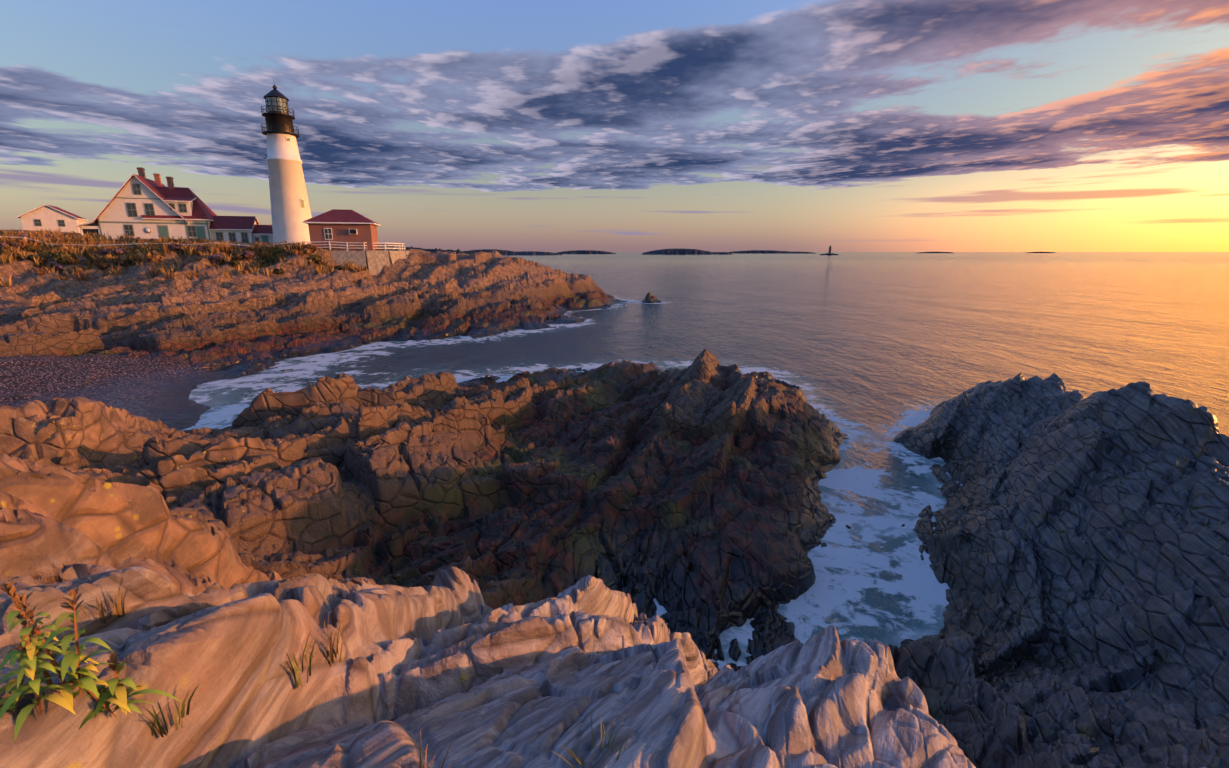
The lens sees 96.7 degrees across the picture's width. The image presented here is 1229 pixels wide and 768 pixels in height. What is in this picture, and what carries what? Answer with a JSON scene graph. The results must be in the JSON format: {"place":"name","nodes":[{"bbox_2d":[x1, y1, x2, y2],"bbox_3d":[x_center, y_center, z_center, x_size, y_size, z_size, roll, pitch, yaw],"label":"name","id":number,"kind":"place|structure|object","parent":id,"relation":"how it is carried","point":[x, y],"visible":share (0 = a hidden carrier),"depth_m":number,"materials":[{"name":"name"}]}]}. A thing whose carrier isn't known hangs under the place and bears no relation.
{"place":"outdoors","nodes":[
{"label":"outdoors","id":0,"kind":"place"},
{"bbox_2d":[0,229,661,395],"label":"rocky headland","id":1,"kind":"structure","parent":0,"point":[135,327],"depth_m":56.15,"materials":[{"name":"brown stone"}]},
{"bbox_2d":[17,204,87,232],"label":"house","id":2,"kind":"structure","parent":1,"relation":"on","point":[47,217],"depth_m":95.55,"materials":[{"name":"white wood"}]},
{"bbox_2d":[75,167,216,239],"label":"keepers house","id":3,"kind":"structure","parent":1,"relation":"on","point":[141,205],"depth_m":81.66,"materials":[{"name":"white wood"}]},
{"bbox_2d":[209,216,272,244],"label":"connecting wing","id":4,"kind":"structure","parent":3,"relation":"attached to","point":[246,229],"depth_m":87.13,"materials":[{"name":"white wood"}]},
{"bbox_2d":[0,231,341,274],"bbox_3d":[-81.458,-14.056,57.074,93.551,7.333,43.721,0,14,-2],"label":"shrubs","id":5,"kind":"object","parent":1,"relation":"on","point":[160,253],"visible":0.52,"depth_m":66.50,"materials":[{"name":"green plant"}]},
{"bbox_2d":[0,228,368,286],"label":"headland grass","id":6,"kind":"structure","parent":1,"relation":"on","point":[80,250],"depth_m":67.20,"materials":[{"name":"brown plant"}]},
{"bbox_2d":[0,236,404,250],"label":"fence","id":7,"kind":"object","parent":1,"relation":"on","point":[384,246],"visible":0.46,"depth_m":72.93,"materials":[{"name":"white wood"}]},
{"bbox_2d":[261,84,311,244],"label":"lighthouse tower","id":8,"kind":"structure","parent":1,"relation":"on","point":[290,209],"depth_m":83.81,"materials":[{"name":"white paint"}]},
{"bbox_2d":[303,209,380,250],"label":"brick building","id":9,"kind":"structure","parent":1,"relation":"on","point":[334,226],"depth_m":73.59,"materials":[{"name":"red brick"}]},
{"bbox_2d":[330,251,409,274],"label":"stone retaining wall","id":10,"kind":"structure","parent":1,"relation":"on","point":[374,262],"depth_m":74.54,"materials":[{"name":"grey stone"}]},
{"bbox_2d":[378,244,475,254],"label":"wooded headland","id":11,"kind":"structure","parent":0,"point":[457,251],"depth_m":647.95,"materials":[{"name":"plant"}]},
{"bbox_2d":[467,249,561,254],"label":"island","id":12,"kind":"structure","parent":0,"point":[504,252],"depth_m":1478.97,"materials":[{"name":"grey stone"}]},
{"bbox_2d":[557,250,615,253],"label":"island","id":13,"kind":"structure","parent":0,"point":[584,252],"depth_m":2267.66,"materials":[{"name":"grey stone"}]},
{"bbox_2d":[0,349,1228,767],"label":"terrain","id":14,"kind":"structure","parent":0,"point":[486,569],"depth_m":11.49,"materials":[{"name":"brown stone"}]},
{"bbox_2d":[0,581,181,740],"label":"goldenrod plant","id":15,"kind":"object","parent":14,"relation":"on","point":[32,647],"visible":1,"depth_m":1.57,"materials":[{"name":"green plant"}]},
{"bbox_2d":[76,577,1214,767],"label":"crevice grass","id":16,"kind":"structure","parent":14,"relation":"on","point":[120,614],"depth_m":1.94,"materials":[{"name":"green plant"}]},
{"bbox_2d":[0,0,1228,251],"label":"sky","id":17,"kind":"structure","parent":0,"point":[464,125],"materials":[{"name":"blue"}]},
{"bbox_2d":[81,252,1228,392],"bbox_3d":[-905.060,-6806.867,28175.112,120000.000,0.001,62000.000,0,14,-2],"label":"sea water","id":18,"kind":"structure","parent":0,"point":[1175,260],"depth_m":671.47,"materials":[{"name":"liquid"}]},
{"bbox_2d":[641,248,731,254],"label":"island","id":19,"kind":"structure","parent":18,"relation":"on","point":[677,251],"depth_m":1869.67,"materials":[{"name":"grey stone"}]},
{"bbox_2d":[183,264,1228,668],"bbox_3d":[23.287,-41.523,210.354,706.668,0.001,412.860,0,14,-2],"label":"sea water","id":20,"kind":"structure","parent":0,"point":[871,362],"depth_m":50.83,"materials":[{"name":"blue liquid"}]},
{"bbox_2d":[729,250,815,253],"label":"island","id":21,"kind":"structure","parent":0,"point":[761,252],"depth_m":3042.04,"materials":[{"name":"grey stone"}]},
{"bbox_2d":[919,252,951,252],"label":"island","id":22,"kind":"structure","parent":0,"point":[935,252],"depth_m":3573.24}
]}

